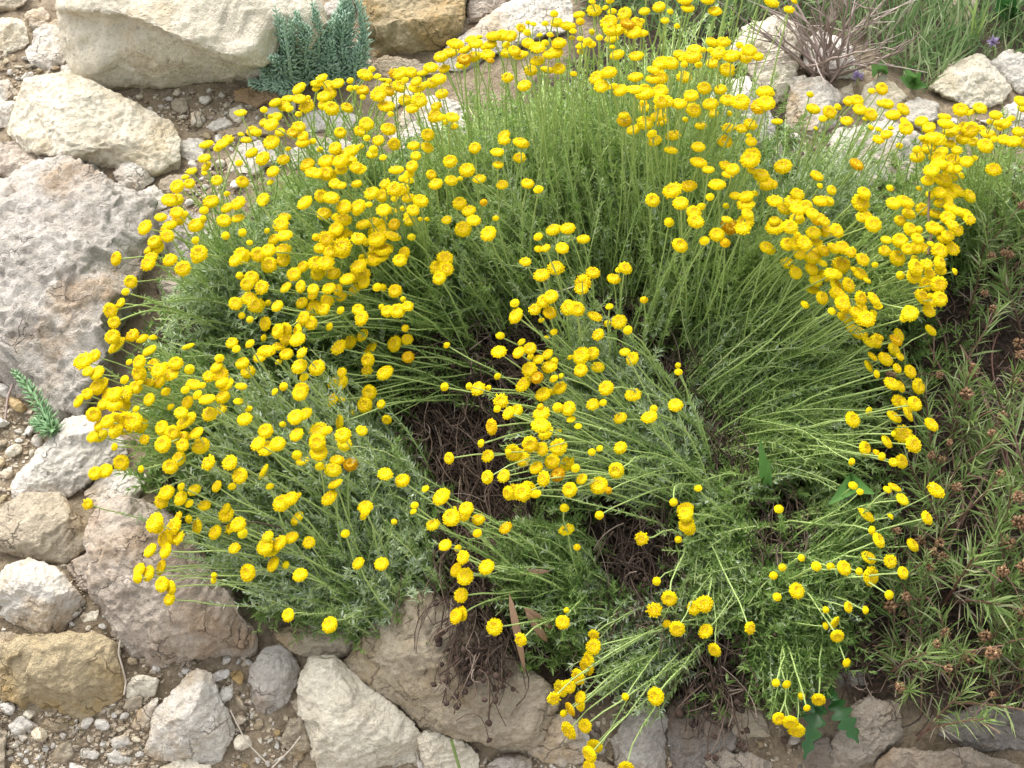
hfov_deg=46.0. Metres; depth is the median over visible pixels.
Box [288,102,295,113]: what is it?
pebble
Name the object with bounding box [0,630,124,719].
boulder
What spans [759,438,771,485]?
broad leaved weed
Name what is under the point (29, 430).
pebble
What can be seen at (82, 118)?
boulder
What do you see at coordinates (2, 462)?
pebble
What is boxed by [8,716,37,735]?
stone
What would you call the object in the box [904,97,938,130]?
stone
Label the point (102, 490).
stone
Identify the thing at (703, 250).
santolina clump
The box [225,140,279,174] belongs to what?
stone
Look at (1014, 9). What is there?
broad leaved weed
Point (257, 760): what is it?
pebble
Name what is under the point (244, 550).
santolina clump
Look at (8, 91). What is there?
stone
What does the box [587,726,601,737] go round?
pebble
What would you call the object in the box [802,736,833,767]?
stone
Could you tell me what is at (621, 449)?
santolina clump
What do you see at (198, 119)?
pebble
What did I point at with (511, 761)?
stone
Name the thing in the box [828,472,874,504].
broad leaved weed
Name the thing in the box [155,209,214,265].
stone
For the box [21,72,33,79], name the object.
pebble
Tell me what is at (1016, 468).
narrow leaved plant
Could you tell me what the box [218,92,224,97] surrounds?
pebble
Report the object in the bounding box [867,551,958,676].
narrow leaved plant
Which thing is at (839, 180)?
santolina clump
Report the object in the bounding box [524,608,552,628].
dead leaf
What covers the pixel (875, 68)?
broad leaved weed
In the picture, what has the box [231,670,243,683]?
pebble
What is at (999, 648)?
narrow leaved plant
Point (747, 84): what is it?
boulder
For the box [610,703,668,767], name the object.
boulder
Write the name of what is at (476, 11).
stone
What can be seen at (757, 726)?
stone
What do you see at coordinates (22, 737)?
pebble
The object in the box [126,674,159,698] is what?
stone
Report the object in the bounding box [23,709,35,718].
pebble
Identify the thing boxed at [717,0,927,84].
bare twig bush
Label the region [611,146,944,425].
santolina clump
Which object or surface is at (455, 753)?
grass blade
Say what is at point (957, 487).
narrow leaved plant
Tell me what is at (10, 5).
stone
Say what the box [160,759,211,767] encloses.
stone
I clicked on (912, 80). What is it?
broad leaved weed
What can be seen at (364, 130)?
santolina clump
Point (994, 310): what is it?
narrow leaved plant
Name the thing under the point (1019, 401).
narrow leaved plant
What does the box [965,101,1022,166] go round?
narrow leaved plant
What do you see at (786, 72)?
boulder
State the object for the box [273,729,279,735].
pebble
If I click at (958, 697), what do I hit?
narrow leaved plant
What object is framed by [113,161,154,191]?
stone
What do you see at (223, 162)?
pebble
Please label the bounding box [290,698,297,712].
stone
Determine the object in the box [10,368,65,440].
succulent plant
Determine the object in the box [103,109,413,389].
santolina clump
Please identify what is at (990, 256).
narrow leaved plant
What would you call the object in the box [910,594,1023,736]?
narrow leaved plant
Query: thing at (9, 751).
pebble
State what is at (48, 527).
boulder
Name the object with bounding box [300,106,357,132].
stone
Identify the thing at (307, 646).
stone
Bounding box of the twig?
[4,383,13,419]
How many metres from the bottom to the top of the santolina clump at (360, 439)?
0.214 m
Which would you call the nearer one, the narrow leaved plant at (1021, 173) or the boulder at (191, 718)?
the boulder at (191, 718)
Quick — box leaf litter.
[147,21,1023,734]
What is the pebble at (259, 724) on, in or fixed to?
on the ground at (924, 742)
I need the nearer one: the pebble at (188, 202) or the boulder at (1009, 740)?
the boulder at (1009, 740)
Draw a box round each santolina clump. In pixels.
[73,295,384,597]
[82,464,462,654]
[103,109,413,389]
[124,320,448,646]
[132,198,447,387]
[138,147,639,432]
[154,332,555,563]
[180,435,568,643]
[218,66,489,240]
[237,128,468,340]
[299,29,574,253]
[303,130,662,346]
[314,317,581,567]
[357,416,664,752]
[386,223,680,460]
[399,0,883,343]
[402,10,768,330]
[440,314,769,588]
[505,538,825,767]
[513,390,898,683]
[553,102,864,394]
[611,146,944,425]
[621,530,888,761]
[627,167,955,496]
[647,320,938,560]
[669,419,944,695]
[723,66,986,242]
[736,71,1023,441]
[762,96,1023,286]
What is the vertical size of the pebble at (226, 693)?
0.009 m
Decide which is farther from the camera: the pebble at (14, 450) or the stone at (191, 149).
the stone at (191, 149)
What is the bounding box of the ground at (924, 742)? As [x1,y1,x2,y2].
[0,0,1023,767]
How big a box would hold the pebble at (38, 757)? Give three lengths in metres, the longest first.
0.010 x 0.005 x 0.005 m
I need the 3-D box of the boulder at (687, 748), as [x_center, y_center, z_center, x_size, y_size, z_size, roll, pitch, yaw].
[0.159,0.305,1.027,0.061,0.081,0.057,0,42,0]
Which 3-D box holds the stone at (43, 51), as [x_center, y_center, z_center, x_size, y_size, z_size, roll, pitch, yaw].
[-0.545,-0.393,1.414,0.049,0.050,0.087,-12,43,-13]
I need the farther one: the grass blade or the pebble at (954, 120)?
the pebble at (954, 120)
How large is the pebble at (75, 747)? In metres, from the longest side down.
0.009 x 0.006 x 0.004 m
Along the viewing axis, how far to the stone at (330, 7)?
1.43 m
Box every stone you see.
[0,0,26,11]
[0,17,29,52]
[0,79,18,100]
[0,100,13,127]
[0,141,46,177]
[0,631,20,642]
[0,724,6,767]
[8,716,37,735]
[24,7,50,32]
[25,19,66,69]
[42,717,68,733]
[51,740,73,763]
[61,64,72,73]
[66,552,88,594]
[80,609,99,622]
[84,469,145,507]
[107,749,131,763]
[110,733,130,748]
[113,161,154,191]
[122,695,142,710]
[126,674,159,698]
[131,697,159,732]
[137,185,166,211]
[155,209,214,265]
[156,275,199,315]
[158,174,197,195]
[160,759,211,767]
[171,97,188,114]
[180,138,205,161]
[206,116,232,131]
[212,121,282,136]
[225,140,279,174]
[229,104,247,123]
[234,85,279,107]
[270,623,353,658]
[280,717,311,763]
[282,136,356,169]
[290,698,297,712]
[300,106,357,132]
[324,0,355,20]
[371,55,433,79]
[385,83,414,108]
[387,95,465,151]
[416,729,479,767]
[465,0,505,24]
[486,754,531,767]
[528,712,589,766]
[580,760,616,767]
[702,749,772,767]
[707,702,770,740]
[786,149,802,161]
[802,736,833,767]
[803,32,863,79]
[837,668,864,687]
[839,83,853,104]
[861,75,906,121]
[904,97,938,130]
[940,0,981,29]
[990,49,1023,94]
[1000,102,1023,128]
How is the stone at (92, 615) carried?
on the ground at (924, 742)
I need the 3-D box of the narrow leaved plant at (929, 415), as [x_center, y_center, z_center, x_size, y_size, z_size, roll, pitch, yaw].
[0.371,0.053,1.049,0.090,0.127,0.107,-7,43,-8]
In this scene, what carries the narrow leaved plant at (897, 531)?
on the ground at (924, 742)
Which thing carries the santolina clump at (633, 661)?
on the ground at (924, 742)
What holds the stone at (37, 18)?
on the ground at (924, 742)
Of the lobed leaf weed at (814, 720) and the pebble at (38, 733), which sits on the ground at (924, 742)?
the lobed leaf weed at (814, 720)
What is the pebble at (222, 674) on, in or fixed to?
on the ground at (924, 742)
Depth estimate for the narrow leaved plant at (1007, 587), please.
1.02 m
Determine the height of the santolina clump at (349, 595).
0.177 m
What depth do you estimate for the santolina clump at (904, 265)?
1.08 m
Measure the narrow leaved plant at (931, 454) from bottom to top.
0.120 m
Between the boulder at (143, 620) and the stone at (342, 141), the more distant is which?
the stone at (342, 141)
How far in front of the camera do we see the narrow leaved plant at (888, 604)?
1.00 m
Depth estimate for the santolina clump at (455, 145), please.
1.10 m
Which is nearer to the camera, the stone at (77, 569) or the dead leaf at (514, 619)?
the dead leaf at (514, 619)
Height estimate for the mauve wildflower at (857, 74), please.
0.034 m
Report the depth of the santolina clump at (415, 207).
1.05 m
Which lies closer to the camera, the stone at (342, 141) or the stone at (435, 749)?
the stone at (435, 749)
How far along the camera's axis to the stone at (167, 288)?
1.20 m
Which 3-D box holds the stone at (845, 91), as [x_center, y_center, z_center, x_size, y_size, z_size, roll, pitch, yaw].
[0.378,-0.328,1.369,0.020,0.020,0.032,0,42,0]
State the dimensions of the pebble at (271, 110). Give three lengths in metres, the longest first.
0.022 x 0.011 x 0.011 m
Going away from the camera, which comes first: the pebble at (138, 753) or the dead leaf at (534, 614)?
the dead leaf at (534, 614)
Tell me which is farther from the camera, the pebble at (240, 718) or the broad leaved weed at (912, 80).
the broad leaved weed at (912, 80)
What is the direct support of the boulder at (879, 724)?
on the ground at (924, 742)
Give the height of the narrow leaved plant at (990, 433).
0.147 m
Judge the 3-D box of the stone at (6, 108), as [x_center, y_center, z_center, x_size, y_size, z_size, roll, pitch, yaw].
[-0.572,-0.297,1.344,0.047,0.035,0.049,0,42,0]
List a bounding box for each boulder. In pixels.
[0,152,159,420]
[0,492,87,563]
[0,557,86,633]
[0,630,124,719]
[7,70,180,176]
[10,415,127,498]
[55,0,327,90]
[82,495,257,667]
[145,668,234,765]
[247,644,300,714]
[296,654,421,767]
[344,589,560,753]
[358,0,466,57]
[435,0,573,71]
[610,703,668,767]
[666,694,736,767]
[710,76,782,169]
[730,15,802,104]
[784,75,841,139]
[825,118,923,185]
[830,696,903,767]
[873,746,1023,767]
[928,53,1011,109]
[937,701,1023,752]
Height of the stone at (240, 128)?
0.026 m
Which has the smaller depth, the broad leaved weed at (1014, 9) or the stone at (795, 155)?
the stone at (795, 155)
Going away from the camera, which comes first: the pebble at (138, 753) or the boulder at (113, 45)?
the pebble at (138, 753)
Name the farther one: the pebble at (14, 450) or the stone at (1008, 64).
the stone at (1008, 64)
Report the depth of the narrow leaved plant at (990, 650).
0.99 m
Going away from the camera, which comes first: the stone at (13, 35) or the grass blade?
the grass blade
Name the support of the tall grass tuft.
on the ground at (924, 742)
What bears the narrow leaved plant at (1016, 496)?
on the ground at (924, 742)
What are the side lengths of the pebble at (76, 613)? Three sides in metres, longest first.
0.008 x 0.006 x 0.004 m
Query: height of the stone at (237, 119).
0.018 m
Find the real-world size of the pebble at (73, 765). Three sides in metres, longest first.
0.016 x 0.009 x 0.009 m
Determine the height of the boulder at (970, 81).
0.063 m
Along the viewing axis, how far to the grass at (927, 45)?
1.40 m
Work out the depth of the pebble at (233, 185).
1.27 m
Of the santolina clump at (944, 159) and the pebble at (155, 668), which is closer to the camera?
the pebble at (155, 668)
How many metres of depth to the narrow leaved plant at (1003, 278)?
1.15 m
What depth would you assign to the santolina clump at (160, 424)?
1.00 m
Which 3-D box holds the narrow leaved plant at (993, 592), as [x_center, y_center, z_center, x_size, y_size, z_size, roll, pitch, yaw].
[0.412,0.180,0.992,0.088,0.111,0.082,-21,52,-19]
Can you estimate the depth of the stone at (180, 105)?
1.35 m
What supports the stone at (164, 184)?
on the ground at (924, 742)
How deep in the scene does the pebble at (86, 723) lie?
1.01 m
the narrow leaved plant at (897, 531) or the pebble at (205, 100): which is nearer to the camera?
the narrow leaved plant at (897, 531)
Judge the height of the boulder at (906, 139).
0.070 m
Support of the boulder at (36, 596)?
on the ground at (924, 742)
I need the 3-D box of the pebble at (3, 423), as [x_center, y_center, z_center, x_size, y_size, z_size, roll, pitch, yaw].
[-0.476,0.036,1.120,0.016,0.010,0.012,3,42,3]
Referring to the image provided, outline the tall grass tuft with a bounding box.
[965,0,1007,37]
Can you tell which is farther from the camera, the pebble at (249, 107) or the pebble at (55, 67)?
the pebble at (55, 67)
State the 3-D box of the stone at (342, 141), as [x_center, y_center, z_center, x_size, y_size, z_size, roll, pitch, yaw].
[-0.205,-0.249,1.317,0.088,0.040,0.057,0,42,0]
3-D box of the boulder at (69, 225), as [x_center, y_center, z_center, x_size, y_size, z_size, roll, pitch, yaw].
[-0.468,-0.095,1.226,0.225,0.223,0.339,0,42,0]
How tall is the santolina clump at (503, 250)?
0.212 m
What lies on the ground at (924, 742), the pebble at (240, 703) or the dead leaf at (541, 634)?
the pebble at (240, 703)
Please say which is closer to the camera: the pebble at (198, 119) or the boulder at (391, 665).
the boulder at (391, 665)
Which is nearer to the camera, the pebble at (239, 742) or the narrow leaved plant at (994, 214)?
the pebble at (239, 742)
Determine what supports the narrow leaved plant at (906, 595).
on the ground at (924, 742)
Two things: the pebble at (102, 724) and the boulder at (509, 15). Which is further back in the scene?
the boulder at (509, 15)
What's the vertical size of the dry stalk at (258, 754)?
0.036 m
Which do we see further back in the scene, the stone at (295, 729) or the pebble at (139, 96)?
the pebble at (139, 96)
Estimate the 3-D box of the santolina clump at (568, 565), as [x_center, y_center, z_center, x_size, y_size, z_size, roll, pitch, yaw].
[-0.004,0.155,1.030,0.290,0.203,0.263,23,47,23]
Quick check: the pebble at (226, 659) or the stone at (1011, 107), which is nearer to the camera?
the pebble at (226, 659)
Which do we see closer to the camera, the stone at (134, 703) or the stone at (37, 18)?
the stone at (134, 703)
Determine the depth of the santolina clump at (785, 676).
1.00 m
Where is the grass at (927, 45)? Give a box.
[574,0,1023,91]
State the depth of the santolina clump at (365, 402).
1.07 m
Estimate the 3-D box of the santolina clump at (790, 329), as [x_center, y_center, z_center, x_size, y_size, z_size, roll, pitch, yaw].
[0.248,-0.096,1.139,0.356,0.209,0.379,0,42,0]
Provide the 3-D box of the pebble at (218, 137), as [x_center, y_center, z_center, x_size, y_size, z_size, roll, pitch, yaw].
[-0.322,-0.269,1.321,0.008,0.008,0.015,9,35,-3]
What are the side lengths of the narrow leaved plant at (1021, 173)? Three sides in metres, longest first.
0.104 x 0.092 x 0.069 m
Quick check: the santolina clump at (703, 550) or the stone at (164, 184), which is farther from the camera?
the stone at (164, 184)
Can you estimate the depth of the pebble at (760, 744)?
1.01 m
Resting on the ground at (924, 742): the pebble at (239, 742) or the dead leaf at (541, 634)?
the pebble at (239, 742)
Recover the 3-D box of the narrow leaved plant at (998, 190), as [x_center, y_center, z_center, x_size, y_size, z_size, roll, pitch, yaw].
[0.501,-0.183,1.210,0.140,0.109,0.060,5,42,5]
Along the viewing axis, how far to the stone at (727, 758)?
1.01 m
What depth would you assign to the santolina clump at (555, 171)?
1.10 m
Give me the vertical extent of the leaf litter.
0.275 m
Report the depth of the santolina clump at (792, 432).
1.06 m
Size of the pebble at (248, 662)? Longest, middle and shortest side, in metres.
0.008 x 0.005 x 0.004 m
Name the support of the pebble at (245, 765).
on the ground at (924, 742)
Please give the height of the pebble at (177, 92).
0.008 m
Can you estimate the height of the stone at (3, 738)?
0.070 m
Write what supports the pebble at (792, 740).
on the ground at (924, 742)
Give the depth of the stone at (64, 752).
1.01 m
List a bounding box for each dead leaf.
[509,594,525,673]
[513,569,549,574]
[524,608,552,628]
[525,611,547,641]
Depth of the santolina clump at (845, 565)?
1.00 m
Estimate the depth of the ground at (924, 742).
1.11 m
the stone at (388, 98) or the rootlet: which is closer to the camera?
the rootlet
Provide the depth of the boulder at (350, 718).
1.00 m
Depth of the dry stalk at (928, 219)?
1.05 m
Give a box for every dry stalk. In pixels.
[221,521,281,528]
[230,710,268,764]
[271,736,300,767]
[927,191,931,254]
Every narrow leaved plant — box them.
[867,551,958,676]
[868,501,964,598]
[868,578,968,689]
[868,626,946,713]
[877,552,930,612]
[884,290,1014,420]
[892,431,1014,551]
[896,365,1017,496]
[899,439,991,547]
[899,591,1005,741]
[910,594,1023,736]
[914,510,1023,633]
[924,200,1023,275]
[933,348,1023,454]
[933,494,1023,608]
[952,414,1007,499]
[956,248,1023,328]
[959,205,1023,289]
[961,162,1023,220]
[962,592,1023,703]
[964,482,1023,667]
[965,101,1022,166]
[966,614,1023,686]
[968,337,1023,430]
[968,552,1023,652]
[973,551,1023,624]
[978,511,1023,608]
[979,454,1023,562]
[980,184,1023,292]
[982,447,1023,512]
[985,260,1023,346]
[987,398,1023,515]
[990,619,1023,682]
[999,145,1023,234]
[1007,353,1023,459]
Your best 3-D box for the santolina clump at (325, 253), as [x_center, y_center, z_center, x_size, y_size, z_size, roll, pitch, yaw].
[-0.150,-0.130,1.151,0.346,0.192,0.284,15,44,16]
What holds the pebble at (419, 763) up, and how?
on the ground at (924, 742)
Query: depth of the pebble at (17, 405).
1.12 m
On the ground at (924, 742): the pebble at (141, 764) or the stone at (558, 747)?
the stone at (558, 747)
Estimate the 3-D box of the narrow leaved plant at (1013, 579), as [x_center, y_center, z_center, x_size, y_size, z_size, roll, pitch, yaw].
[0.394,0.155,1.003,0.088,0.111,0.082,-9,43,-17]
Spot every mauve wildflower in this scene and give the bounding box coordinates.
[852,70,863,85]
[987,35,999,50]
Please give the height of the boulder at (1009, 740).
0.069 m
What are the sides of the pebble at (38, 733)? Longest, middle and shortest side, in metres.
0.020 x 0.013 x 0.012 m
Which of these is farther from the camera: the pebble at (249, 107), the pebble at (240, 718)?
the pebble at (249, 107)
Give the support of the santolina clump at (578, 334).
on the ground at (924, 742)
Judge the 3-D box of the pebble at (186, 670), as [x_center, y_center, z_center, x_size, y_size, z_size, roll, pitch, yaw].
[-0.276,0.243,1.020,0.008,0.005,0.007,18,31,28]
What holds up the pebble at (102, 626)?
on the ground at (924, 742)
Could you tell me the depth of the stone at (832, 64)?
1.38 m
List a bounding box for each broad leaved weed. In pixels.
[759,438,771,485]
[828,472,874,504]
[871,59,888,76]
[899,69,927,89]
[993,0,1022,20]
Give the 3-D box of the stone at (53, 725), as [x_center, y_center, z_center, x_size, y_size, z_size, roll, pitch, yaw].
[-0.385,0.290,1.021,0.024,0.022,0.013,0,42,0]
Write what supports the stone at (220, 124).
on the ground at (924, 742)
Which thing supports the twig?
on the ground at (924, 742)
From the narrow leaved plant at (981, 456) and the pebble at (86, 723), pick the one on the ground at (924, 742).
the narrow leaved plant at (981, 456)
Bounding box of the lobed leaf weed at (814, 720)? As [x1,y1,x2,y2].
[795,685,858,759]
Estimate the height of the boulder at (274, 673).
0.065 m
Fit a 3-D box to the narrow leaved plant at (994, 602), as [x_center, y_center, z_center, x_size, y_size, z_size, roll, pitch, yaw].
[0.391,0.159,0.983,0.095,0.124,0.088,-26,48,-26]
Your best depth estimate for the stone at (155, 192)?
1.27 m
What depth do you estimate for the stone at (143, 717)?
1.02 m
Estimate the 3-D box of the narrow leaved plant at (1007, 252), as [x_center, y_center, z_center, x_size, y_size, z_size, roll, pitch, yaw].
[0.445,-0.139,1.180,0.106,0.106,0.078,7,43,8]
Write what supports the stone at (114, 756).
on the ground at (924, 742)
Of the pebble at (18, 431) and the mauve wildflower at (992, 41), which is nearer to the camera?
the pebble at (18, 431)
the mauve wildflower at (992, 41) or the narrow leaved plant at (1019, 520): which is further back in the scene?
the mauve wildflower at (992, 41)
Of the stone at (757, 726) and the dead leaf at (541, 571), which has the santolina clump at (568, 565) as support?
the dead leaf at (541, 571)
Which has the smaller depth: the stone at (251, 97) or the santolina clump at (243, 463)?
the santolina clump at (243, 463)
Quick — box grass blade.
[450,739,460,767]
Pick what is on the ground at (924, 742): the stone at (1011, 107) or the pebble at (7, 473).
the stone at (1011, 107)
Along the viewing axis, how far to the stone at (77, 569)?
1.04 m
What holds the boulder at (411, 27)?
on the ground at (924, 742)
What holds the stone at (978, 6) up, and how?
on the ground at (924, 742)
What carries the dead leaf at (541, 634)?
on the santolina clump at (568, 565)
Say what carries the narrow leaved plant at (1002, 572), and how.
on the ground at (924, 742)
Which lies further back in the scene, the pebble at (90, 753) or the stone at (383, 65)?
the stone at (383, 65)
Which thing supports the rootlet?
hanging from the ground at (924, 742)
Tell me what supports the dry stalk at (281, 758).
on the ground at (924, 742)
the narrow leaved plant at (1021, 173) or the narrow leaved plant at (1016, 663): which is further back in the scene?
the narrow leaved plant at (1021, 173)
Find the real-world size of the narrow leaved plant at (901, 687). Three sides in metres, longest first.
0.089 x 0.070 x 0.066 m
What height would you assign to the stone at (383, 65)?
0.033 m
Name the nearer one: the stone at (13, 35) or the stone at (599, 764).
the stone at (599, 764)
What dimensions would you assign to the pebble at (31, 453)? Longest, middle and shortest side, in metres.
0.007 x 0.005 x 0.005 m
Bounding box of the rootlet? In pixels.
[118,640,126,694]
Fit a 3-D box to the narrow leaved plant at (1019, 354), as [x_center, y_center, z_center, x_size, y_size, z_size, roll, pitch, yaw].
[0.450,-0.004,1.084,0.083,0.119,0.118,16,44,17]
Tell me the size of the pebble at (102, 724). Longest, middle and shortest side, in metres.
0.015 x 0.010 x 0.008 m
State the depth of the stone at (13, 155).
1.29 m
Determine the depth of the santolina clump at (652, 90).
1.09 m
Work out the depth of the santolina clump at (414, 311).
1.06 m
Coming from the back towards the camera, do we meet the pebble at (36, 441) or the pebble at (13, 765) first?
the pebble at (36, 441)
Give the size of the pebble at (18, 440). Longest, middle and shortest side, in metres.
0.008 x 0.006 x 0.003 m
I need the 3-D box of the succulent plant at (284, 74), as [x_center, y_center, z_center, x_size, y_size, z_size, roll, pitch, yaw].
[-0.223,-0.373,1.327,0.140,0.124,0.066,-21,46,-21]
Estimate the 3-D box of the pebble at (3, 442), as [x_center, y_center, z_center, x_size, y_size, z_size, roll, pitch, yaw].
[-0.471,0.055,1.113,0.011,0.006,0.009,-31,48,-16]
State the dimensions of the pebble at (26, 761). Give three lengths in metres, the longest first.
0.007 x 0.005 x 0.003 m
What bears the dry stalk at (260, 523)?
on the santolina clump at (244, 550)
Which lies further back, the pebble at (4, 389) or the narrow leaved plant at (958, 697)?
the pebble at (4, 389)
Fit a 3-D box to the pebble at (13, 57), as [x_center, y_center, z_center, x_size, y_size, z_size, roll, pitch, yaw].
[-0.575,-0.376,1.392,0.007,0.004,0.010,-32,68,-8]
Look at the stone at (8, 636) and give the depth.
1.02 m
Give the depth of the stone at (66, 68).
1.38 m
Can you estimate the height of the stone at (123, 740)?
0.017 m
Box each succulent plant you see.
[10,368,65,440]
[247,0,374,96]
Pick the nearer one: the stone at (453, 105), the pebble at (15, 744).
the pebble at (15, 744)
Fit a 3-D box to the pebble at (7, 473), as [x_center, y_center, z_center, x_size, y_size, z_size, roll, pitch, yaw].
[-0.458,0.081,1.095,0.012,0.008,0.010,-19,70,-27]
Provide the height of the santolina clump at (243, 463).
0.227 m
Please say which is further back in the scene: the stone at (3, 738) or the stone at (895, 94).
the stone at (895, 94)
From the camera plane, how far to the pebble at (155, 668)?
1.02 m
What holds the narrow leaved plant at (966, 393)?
on the ground at (924, 742)
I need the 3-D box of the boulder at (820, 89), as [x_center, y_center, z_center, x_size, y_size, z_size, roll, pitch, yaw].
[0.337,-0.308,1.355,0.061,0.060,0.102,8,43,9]
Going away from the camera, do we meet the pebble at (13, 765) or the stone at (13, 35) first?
the pebble at (13, 765)
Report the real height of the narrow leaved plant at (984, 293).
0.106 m
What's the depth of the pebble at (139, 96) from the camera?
1.36 m
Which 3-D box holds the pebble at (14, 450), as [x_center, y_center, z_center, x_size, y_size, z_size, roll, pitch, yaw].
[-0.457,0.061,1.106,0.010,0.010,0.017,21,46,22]
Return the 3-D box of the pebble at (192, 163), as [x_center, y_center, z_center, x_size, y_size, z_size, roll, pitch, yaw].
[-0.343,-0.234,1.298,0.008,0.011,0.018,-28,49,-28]
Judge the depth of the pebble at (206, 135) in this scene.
1.33 m
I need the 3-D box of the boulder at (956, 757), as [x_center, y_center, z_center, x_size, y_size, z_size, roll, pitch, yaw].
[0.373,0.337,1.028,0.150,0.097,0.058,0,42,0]
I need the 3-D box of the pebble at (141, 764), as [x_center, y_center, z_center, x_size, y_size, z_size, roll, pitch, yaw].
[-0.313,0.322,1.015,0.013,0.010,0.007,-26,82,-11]
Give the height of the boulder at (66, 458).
0.081 m
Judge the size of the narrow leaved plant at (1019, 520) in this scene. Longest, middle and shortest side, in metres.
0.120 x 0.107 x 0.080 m
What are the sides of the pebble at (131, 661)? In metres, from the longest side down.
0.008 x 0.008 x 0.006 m
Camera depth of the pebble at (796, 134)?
1.32 m
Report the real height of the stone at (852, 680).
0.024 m
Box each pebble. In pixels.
[0,383,9,397]
[0,417,9,426]
[0,440,7,446]
[0,457,5,467]
[0,495,7,502]
[0,702,15,714]
[1,469,14,479]
[5,444,21,456]
[6,749,13,754]
[8,397,25,412]
[10,763,19,767]
[11,54,15,61]
[11,741,17,747]
[14,429,22,433]
[15,438,22,442]
[17,734,28,741]
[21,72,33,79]
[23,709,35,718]
[23,758,28,764]
[25,426,33,435]
[29,450,34,456]
[31,434,42,447]
[31,726,47,741]
[34,754,41,760]
[51,65,59,69]
[59,732,66,738]
[69,762,85,767]
[72,744,81,750]
[73,611,80,617]
[80,748,99,759]
[81,717,93,728]
[94,719,109,730]
[98,623,106,629]
[116,726,124,731]
[119,712,128,718]
[127,657,136,664]
[131,735,140,741]
[135,94,142,99]
[135,751,143,756]
[135,762,146,767]
[152,665,160,671]
[173,88,181,95]
[181,667,189,674]
[184,198,194,206]
[188,160,197,171]
[191,111,205,127]
[199,95,211,104]
[203,132,211,139]
[213,669,229,681]
[215,134,221,141]
[215,159,225,166]
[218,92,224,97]
[219,686,232,702]
[222,655,230,664]
[230,180,239,188]
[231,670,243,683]
[233,734,251,749]
[234,714,246,724]
[236,696,245,710]
[241,763,249,767]
[245,105,252,109]
[245,659,252,665]
[253,718,263,729]
[255,757,260,763]
[265,107,281,114]
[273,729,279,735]
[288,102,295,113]
[416,759,422,767]
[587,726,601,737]
[757,741,763,747]
[788,735,800,744]
[790,133,799,140]
[951,118,958,124]

